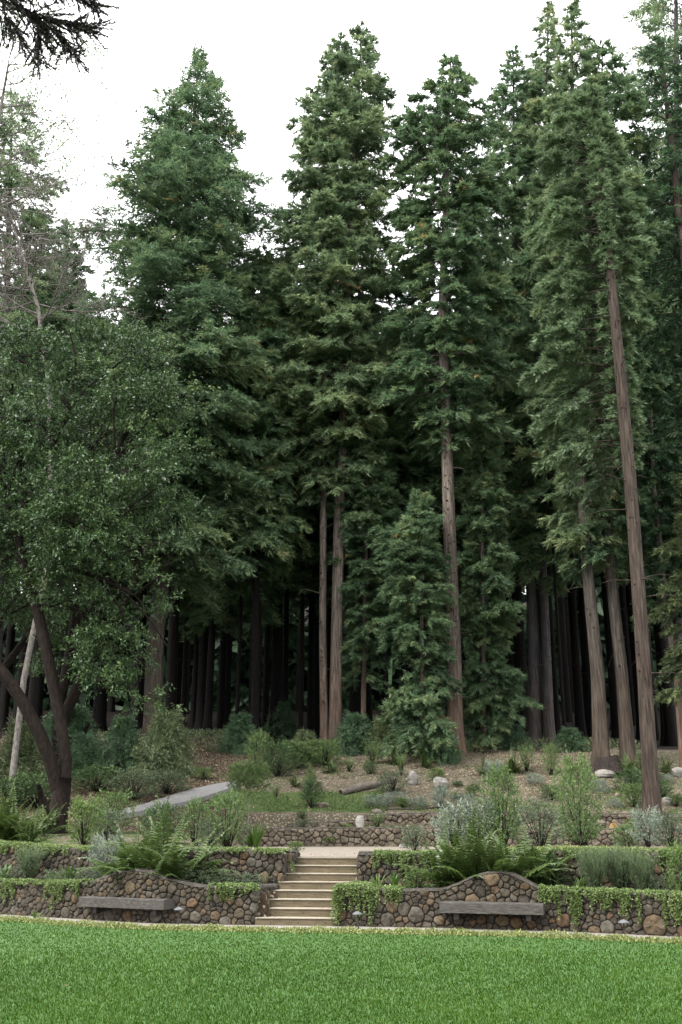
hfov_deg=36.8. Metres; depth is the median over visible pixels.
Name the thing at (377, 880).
strap plant
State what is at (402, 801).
shrub
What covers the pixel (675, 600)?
redwood tree
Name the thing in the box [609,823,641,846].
shrub
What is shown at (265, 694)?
forest tree
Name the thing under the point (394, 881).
strap plant
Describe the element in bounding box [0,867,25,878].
shrub
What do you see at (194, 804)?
shrub
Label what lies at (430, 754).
evergreen bush
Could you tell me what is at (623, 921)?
path light
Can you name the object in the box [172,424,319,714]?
forest tree
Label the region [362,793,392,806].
shrub
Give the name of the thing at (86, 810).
shrub
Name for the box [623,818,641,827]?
shrub
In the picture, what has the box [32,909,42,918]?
strap plant
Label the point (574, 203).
redwood tree
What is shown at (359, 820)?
boulder
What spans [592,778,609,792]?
shrub
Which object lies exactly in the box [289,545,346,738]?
forest tree
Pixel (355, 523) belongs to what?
redwood tree
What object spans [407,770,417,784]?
boulder
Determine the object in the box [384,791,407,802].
shrub
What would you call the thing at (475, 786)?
shrub
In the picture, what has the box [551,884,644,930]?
creeper
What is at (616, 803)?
shrub
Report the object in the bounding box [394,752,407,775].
shrub
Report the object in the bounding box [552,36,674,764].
redwood tree
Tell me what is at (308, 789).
shrub
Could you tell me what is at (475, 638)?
forest tree
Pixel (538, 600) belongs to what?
forest tree
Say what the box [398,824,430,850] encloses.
shrub
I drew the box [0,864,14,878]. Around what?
strap plant
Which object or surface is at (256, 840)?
strap plant
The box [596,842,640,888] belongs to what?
shrub
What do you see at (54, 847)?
creeper
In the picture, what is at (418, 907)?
stone wall
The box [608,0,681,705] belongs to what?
redwood tree
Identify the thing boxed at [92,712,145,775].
evergreen bush
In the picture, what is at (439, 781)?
boulder
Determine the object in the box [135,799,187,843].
shrub
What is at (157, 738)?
evergreen bush
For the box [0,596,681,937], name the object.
ground
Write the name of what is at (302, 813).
shrub
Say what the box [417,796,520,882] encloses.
fern
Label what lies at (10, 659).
laurel tree
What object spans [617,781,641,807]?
shrub
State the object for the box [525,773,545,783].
shrub
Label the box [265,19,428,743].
redwood tree
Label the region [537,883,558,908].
creeper
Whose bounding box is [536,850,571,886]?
shrub
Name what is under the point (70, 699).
laurel tree
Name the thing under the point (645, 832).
shrub
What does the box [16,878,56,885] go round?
creeper
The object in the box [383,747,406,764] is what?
fern
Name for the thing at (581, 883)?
strap plant
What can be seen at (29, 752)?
evergreen bush
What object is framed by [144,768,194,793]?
shrub
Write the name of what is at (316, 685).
forest tree
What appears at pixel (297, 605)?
forest tree
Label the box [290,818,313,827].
shrub
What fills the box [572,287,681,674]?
forest tree
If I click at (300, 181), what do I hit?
redwood tree
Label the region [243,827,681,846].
stone wall
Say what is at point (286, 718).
evergreen bush
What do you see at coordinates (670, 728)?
forest tree
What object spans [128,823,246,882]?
fern
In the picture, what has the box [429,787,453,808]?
shrub
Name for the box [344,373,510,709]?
forest tree
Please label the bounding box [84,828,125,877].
shrub
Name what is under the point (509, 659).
forest tree
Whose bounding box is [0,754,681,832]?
ground cover
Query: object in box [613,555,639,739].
forest tree
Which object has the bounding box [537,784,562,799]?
shrub
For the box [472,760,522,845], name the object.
shrub
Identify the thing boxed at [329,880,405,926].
creeper
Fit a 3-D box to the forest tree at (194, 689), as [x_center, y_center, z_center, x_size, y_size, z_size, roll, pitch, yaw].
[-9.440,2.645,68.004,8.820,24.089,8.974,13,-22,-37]
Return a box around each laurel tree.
[0,307,222,833]
[0,390,104,668]
[9,306,183,762]
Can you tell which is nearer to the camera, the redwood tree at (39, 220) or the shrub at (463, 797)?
the shrub at (463, 797)
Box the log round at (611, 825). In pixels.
[609,822,621,827]
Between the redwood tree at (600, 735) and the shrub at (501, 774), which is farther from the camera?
the redwood tree at (600, 735)
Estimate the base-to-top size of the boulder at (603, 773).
0.407 m
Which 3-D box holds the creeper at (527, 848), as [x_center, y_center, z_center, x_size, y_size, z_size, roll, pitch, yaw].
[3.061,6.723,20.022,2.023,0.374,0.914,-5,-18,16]
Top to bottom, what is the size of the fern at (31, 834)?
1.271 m
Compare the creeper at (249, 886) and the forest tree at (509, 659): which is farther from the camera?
the forest tree at (509, 659)
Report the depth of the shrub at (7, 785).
36.67 m
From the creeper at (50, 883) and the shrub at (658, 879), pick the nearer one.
the shrub at (658, 879)
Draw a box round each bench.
[78,896,174,915]
[439,901,544,920]
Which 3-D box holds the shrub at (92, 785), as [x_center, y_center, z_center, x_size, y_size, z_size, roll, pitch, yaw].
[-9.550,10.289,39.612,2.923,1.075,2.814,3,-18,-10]
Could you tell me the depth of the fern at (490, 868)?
18.87 m
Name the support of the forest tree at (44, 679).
on the ground at (263, 816)
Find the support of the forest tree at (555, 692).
on the ground at (263, 816)
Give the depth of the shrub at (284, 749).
42.10 m
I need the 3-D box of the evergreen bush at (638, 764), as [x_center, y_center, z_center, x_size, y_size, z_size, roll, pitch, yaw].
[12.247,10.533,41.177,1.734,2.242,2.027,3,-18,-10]
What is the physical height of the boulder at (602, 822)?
0.281 m
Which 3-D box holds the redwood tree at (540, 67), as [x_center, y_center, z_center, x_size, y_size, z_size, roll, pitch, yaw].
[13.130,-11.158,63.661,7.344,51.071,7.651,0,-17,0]
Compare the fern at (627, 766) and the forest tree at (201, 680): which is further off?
the forest tree at (201, 680)
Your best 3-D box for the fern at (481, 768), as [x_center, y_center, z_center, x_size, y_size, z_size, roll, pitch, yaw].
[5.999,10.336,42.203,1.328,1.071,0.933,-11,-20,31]
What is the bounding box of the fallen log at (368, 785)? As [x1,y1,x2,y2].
[339,778,394,794]
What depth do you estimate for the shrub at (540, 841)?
24.12 m
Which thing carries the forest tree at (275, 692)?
on the ground at (263, 816)
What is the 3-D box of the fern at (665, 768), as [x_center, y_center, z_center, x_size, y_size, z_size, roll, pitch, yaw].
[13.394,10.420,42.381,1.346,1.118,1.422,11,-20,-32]
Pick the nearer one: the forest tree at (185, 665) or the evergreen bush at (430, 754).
the evergreen bush at (430, 754)
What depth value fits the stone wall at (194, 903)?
19.73 m
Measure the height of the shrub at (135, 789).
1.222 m
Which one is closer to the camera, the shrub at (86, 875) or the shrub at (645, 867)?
the shrub at (645, 867)
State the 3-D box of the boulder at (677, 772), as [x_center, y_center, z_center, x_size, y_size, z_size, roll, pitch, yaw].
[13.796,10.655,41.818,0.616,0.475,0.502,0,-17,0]
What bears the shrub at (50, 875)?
on the ground at (263, 816)
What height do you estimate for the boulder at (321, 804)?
0.245 m
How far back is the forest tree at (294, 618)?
98.31 m
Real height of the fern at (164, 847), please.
1.880 m
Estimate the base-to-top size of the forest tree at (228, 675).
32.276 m
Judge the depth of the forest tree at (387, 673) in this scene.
110.22 m
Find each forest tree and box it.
[0,227,84,730]
[0,297,26,597]
[8,240,120,727]
[11,218,70,718]
[13,220,83,722]
[42,312,76,717]
[57,591,71,691]
[87,502,192,732]
[89,378,130,731]
[89,577,128,711]
[134,367,205,733]
[140,425,226,731]
[146,571,271,732]
[146,582,286,731]
[148,584,231,730]
[148,590,194,713]
[152,579,189,714]
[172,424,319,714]
[204,394,319,719]
[214,623,233,730]
[218,606,242,725]
[231,623,269,730]
[260,594,300,730]
[261,517,319,738]
[262,597,307,702]
[269,373,367,720]
[270,326,444,735]
[280,384,336,732]
[281,573,344,727]
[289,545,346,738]
[289,598,306,711]
[295,611,319,734]
[326,334,463,695]
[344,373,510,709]
[366,293,378,730]
[366,333,403,735]
[381,314,498,711]
[386,642,389,710]
[398,331,469,685]
[406,297,432,336]
[406,659,412,708]
[433,293,551,743]
[447,269,498,737]
[457,232,493,691]
[458,571,479,729]
[459,315,565,737]
[467,232,537,723]
[482,218,625,730]
[508,546,574,731]
[510,237,541,668]
[512,219,601,739]
[524,553,566,736]
[554,554,573,722]
[563,584,573,712]
[564,554,603,737]
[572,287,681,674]
[593,553,623,730]
[596,570,618,738]
[604,165,681,746]
[611,259,681,745]
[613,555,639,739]
[618,566,635,725]
[628,561,659,739]
[657,134,681,352]
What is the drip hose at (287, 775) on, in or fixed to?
on the ground at (263, 816)
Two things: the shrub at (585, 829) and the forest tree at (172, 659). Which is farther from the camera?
the forest tree at (172, 659)
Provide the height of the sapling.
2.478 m
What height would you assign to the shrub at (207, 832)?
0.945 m
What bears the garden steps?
on the ground at (263, 816)
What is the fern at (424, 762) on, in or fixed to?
on the ground at (263, 816)
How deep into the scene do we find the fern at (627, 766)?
41.89 m
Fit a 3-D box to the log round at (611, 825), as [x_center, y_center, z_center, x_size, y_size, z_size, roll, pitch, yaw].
[9.311,10.709,34.748,0.346,0.355,0.679,-8,-19,23]
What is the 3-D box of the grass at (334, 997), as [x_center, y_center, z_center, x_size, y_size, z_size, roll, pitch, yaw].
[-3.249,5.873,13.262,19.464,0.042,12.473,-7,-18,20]
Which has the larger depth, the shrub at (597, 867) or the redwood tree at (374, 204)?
the redwood tree at (374, 204)
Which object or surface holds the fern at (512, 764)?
on the ground at (263, 816)
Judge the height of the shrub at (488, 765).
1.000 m
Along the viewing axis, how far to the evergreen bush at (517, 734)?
47.97 m
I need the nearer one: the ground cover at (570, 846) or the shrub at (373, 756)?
the ground cover at (570, 846)
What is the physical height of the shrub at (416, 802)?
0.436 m
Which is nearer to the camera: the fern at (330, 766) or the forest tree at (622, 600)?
the fern at (330, 766)
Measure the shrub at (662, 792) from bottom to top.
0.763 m
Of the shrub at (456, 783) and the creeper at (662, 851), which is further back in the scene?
the shrub at (456, 783)
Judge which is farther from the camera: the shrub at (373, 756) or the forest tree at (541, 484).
the forest tree at (541, 484)
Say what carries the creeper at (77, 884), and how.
attached to the stone wall at (194, 903)
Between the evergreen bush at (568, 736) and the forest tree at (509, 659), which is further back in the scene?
the forest tree at (509, 659)
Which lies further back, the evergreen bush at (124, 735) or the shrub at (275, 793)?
the evergreen bush at (124, 735)
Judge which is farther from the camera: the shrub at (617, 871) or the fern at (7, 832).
the fern at (7, 832)
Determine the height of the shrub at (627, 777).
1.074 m
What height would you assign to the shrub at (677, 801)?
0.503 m
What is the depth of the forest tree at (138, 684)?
60.81 m
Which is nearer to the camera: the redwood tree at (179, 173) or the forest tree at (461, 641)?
the redwood tree at (179, 173)
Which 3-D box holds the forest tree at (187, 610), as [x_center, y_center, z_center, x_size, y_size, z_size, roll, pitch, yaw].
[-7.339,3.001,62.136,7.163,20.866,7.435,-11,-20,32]
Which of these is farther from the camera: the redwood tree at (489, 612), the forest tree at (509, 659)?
the forest tree at (509, 659)
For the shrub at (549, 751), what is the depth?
42.13 m
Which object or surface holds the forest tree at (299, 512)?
on the ground at (263, 816)
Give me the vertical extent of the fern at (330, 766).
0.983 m
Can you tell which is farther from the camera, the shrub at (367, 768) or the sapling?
the shrub at (367, 768)
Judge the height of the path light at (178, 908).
0.354 m
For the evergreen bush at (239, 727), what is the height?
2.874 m
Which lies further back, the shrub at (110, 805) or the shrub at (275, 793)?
the shrub at (275, 793)
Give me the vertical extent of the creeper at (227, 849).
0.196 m
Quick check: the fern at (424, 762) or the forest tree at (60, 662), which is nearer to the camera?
the fern at (424, 762)
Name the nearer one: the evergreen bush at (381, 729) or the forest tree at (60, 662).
the evergreen bush at (381, 729)
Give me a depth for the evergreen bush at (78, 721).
45.91 m
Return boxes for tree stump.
[591,755,623,772]
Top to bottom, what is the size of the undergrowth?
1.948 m
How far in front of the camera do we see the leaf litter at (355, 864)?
20.07 m
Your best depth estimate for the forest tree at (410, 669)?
79.71 m
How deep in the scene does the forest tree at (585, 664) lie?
75.46 m
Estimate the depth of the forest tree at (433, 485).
53.77 m
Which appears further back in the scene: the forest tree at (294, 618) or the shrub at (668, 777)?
the forest tree at (294, 618)
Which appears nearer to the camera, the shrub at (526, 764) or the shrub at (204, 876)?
the shrub at (204, 876)
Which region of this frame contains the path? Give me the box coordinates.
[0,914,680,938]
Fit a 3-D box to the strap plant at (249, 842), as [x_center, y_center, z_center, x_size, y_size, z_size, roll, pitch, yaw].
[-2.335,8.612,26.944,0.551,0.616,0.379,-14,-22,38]
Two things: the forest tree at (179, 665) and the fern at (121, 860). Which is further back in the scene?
the forest tree at (179, 665)
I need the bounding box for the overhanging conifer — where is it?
[0,0,121,79]
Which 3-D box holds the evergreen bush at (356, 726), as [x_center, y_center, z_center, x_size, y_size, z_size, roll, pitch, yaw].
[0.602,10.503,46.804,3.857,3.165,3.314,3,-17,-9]
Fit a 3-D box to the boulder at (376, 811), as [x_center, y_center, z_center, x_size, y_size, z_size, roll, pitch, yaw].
[1.297,10.779,36.872,0.421,0.196,0.307,0,-17,0]
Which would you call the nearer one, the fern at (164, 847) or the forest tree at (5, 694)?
the fern at (164, 847)
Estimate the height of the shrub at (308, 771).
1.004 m
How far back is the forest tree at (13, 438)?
69.60 m
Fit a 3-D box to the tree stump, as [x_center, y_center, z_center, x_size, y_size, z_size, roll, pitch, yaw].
[11.161,10.493,42.592,1.524,0.750,1.522,-9,-19,26]
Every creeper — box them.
[0,840,81,856]
[0,878,29,906]
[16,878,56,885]
[42,878,76,911]
[63,878,97,898]
[76,844,290,854]
[206,881,260,901]
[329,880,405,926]
[371,849,442,873]
[452,847,544,857]
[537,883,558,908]
[539,847,568,856]
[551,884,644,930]
[563,846,681,865]
[641,888,670,900]
[660,889,681,929]
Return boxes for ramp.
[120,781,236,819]
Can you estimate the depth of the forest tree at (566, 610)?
116.02 m
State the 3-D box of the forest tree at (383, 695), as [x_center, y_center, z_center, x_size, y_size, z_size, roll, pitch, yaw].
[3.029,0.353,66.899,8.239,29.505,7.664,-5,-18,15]
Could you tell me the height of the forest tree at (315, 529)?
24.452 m
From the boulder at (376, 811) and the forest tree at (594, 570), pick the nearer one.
the boulder at (376, 811)
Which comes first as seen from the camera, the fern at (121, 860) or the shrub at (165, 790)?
the fern at (121, 860)
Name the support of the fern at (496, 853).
on the ground at (263, 816)
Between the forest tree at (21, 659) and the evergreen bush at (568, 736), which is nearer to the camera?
the evergreen bush at (568, 736)
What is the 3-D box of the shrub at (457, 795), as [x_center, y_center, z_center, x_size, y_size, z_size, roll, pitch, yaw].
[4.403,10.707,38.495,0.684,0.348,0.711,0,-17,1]
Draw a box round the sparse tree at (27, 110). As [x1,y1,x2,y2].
[0,0,131,239]
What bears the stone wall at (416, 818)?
on the ground at (263, 816)
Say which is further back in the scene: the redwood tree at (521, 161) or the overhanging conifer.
the redwood tree at (521, 161)
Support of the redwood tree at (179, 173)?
on the ground at (263, 816)
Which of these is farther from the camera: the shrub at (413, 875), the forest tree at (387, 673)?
the forest tree at (387, 673)
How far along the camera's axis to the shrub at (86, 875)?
21.22 m
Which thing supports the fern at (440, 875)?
on the ground at (263, 816)
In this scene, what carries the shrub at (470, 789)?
on the ground at (263, 816)
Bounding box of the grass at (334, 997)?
[0,920,681,1023]
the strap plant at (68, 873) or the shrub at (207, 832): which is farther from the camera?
the shrub at (207, 832)
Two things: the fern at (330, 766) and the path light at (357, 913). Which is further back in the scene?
the fern at (330, 766)
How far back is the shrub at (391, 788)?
39.44 m
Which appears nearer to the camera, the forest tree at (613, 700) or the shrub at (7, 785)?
the shrub at (7, 785)
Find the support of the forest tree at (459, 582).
on the ground at (263, 816)
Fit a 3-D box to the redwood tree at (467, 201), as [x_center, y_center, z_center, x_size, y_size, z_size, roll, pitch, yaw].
[5.498,-6.902,52.643,8.512,38.664,7.786,13,-21,-35]
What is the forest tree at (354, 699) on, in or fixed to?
on the ground at (263, 816)
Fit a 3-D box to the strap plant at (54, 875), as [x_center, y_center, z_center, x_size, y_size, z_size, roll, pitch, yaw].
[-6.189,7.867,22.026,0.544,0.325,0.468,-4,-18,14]
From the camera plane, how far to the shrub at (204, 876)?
19.95 m
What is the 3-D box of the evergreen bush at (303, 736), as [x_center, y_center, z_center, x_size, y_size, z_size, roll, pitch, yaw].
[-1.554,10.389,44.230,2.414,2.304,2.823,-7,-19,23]
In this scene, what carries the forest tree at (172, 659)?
on the ground at (263, 816)
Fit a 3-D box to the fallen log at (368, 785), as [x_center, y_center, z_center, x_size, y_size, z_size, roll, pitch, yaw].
[1.049,10.730,40.061,2.701,0.723,0.349,13,-22,-37]
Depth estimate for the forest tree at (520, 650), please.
62.05 m
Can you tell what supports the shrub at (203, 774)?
on the ground at (263, 816)
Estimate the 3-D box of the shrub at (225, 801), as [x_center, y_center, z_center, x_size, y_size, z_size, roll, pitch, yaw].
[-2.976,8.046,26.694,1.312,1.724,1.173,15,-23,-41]
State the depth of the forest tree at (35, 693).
70.52 m
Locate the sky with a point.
(267, 50)
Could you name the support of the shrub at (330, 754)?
on the ground at (263, 816)
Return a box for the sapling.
[226,758,273,829]
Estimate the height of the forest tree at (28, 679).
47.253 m
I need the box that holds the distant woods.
[1,557,669,710]
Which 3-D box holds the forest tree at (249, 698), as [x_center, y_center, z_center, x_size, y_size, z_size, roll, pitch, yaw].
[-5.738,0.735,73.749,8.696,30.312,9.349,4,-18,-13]
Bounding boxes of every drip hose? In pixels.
[263,773,304,779]
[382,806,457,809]
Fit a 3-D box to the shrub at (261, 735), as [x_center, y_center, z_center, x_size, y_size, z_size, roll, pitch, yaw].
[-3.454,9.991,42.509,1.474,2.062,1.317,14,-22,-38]
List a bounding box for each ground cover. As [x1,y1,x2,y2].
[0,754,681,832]
[1,843,681,914]
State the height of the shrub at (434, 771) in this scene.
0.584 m
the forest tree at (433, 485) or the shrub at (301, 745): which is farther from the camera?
the forest tree at (433, 485)
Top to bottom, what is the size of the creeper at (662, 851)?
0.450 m
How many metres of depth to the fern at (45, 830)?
30.38 m
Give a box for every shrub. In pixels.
[0,769,73,808]
[0,774,35,807]
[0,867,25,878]
[15,842,48,878]
[38,869,74,879]
[66,792,110,845]
[71,764,130,791]
[74,867,100,878]
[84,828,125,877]
[86,807,128,842]
[91,788,141,833]
[101,768,171,800]
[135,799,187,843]
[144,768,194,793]
[178,795,212,845]
[178,867,239,883]
[190,816,226,849]
[192,766,213,779]
[204,787,251,846]
[214,872,278,885]
[241,727,273,775]
[259,738,301,775]
[271,783,281,796]
[279,738,316,768]
[286,841,304,850]
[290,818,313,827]
[294,810,306,818]
[298,775,326,807]
[304,766,316,787]
[308,737,345,765]
[342,757,356,771]
[361,741,381,762]
[362,759,378,773]
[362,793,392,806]
[369,812,385,826]
[376,769,411,793]
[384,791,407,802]
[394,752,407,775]
[394,797,408,807]
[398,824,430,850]
[400,796,429,806]
[402,865,434,887]
[426,766,444,778]
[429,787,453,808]
[429,799,482,845]
[450,792,464,799]
[451,780,463,785]
[453,793,475,804]
[455,792,499,840]
[462,785,478,796]
[466,783,480,790]
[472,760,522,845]
[482,758,502,778]
[508,796,567,846]
[517,743,535,771]
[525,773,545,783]
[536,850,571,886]
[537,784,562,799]
[541,741,558,775]
[549,750,604,845]
[574,844,610,886]
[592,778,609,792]
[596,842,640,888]
[605,798,623,807]
[609,767,641,793]
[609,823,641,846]
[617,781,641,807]
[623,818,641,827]
[625,850,658,889]
[626,804,668,846]
[642,874,673,890]
[648,811,681,846]
[659,773,674,781]
[659,780,675,797]
[660,836,681,890]
[665,793,681,806]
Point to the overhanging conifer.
(40, 22)
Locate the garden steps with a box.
[255,857,356,925]
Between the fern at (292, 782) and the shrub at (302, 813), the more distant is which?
the fern at (292, 782)
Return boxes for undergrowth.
[93,727,640,753]
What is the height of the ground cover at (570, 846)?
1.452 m
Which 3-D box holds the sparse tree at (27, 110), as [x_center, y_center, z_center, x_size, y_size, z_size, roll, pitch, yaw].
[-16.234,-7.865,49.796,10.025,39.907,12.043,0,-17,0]
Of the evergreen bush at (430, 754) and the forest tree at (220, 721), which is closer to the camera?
the evergreen bush at (430, 754)
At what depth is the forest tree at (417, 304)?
95.04 m
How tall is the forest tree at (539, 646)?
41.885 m
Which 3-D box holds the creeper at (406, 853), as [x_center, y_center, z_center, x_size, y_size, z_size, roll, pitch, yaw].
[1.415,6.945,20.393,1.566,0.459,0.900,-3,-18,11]
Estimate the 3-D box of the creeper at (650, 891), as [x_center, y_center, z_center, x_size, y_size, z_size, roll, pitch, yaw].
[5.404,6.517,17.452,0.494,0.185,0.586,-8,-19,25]
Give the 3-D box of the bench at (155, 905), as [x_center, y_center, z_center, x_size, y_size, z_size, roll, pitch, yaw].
[-4.142,7.607,19.788,2.048,0.296,0.408,-9,-19,26]
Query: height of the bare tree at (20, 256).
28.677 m
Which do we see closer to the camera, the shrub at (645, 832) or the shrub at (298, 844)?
the shrub at (645, 832)
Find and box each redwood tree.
[0,89,99,738]
[70,41,294,747]
[176,242,329,737]
[246,30,387,741]
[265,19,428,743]
[326,350,403,736]
[361,51,539,754]
[366,488,466,760]
[455,400,543,749]
[464,44,561,745]
[495,0,578,745]
[516,81,680,827]
[523,0,650,766]
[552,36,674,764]
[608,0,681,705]
[612,32,681,598]
[621,352,681,767]
[648,448,681,707]
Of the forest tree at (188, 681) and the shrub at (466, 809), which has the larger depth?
the forest tree at (188, 681)
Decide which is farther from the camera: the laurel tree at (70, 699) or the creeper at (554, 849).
the laurel tree at (70, 699)
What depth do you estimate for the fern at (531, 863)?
18.93 m
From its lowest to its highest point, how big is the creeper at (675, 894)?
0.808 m
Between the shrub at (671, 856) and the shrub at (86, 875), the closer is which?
the shrub at (671, 856)
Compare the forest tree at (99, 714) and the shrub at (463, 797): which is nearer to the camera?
the shrub at (463, 797)
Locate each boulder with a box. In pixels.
[315,802,329,807]
[356,815,363,827]
[371,809,382,812]
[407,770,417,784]
[433,777,447,787]
[594,819,605,825]
[595,769,614,777]
[662,797,672,805]
[671,767,681,776]
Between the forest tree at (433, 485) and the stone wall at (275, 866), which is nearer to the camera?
the stone wall at (275, 866)
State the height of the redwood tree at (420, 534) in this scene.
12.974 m
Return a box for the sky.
[0,0,681,593]
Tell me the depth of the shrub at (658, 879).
17.86 m
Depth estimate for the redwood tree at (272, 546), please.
51.60 m
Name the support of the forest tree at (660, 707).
on the ground at (263, 816)
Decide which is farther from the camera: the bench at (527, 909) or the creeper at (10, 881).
the creeper at (10, 881)
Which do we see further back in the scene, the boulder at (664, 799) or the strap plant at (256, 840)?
the boulder at (664, 799)
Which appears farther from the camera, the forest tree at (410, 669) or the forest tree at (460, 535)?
the forest tree at (410, 669)
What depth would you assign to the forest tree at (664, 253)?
71.22 m
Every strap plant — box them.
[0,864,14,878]
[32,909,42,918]
[47,871,63,879]
[60,865,85,878]
[242,822,265,848]
[244,830,257,849]
[371,874,388,884]
[389,870,400,884]
[571,876,589,885]
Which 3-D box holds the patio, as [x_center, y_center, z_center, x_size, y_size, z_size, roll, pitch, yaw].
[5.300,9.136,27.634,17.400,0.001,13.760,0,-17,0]
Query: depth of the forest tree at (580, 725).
66.04 m
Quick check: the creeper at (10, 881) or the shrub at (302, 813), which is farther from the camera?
the shrub at (302, 813)
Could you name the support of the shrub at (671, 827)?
on the ground at (263, 816)
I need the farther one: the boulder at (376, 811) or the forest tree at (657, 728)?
the forest tree at (657, 728)
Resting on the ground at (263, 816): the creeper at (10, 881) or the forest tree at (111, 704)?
the forest tree at (111, 704)
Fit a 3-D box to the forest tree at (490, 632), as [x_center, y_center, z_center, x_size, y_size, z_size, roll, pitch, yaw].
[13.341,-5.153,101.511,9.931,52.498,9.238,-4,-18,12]
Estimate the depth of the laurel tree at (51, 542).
34.16 m
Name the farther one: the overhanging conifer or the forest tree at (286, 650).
the forest tree at (286, 650)
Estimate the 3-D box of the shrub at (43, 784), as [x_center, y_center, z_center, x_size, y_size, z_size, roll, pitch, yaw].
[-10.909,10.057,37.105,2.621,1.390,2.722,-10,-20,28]
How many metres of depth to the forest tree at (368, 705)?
84.31 m
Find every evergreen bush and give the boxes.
[0,714,57,784]
[41,701,107,762]
[59,728,108,777]
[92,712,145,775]
[122,700,201,783]
[211,711,264,756]
[261,698,306,742]
[285,726,327,768]
[324,708,381,756]
[355,711,407,756]
[418,718,467,767]
[497,724,533,750]
[543,726,591,752]
[624,749,669,786]
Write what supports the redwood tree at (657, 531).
on the ground at (263, 816)
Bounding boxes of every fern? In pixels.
[0,776,54,842]
[5,803,60,843]
[19,802,69,835]
[76,811,181,886]
[89,792,209,885]
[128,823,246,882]
[286,770,304,786]
[318,758,340,772]
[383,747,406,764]
[392,807,485,887]
[410,752,435,767]
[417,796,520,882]
[447,844,538,881]
[465,813,570,885]
[471,752,498,774]
[491,814,582,885]
[492,744,533,772]
[615,749,637,775]
[658,750,681,775]
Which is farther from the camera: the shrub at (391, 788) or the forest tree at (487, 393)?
the forest tree at (487, 393)
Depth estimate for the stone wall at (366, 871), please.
20.00 m
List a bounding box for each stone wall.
[0,844,299,883]
[0,868,279,924]
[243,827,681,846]
[287,812,681,827]
[335,870,681,936]
[356,850,681,890]
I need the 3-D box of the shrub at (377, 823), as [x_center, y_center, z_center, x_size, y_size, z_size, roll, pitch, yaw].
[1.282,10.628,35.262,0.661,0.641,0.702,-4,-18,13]
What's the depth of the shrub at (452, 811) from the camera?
25.41 m
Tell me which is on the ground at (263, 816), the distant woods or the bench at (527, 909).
the distant woods
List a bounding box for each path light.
[174,907,183,924]
[352,911,362,928]
[617,919,628,935]
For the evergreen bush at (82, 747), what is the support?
on the ground at (263, 816)
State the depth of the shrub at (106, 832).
26.95 m
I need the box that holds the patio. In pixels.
[252,847,438,856]
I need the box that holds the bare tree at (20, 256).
[0,137,148,787]
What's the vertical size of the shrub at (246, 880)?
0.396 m
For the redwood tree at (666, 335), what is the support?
on the ground at (263, 816)

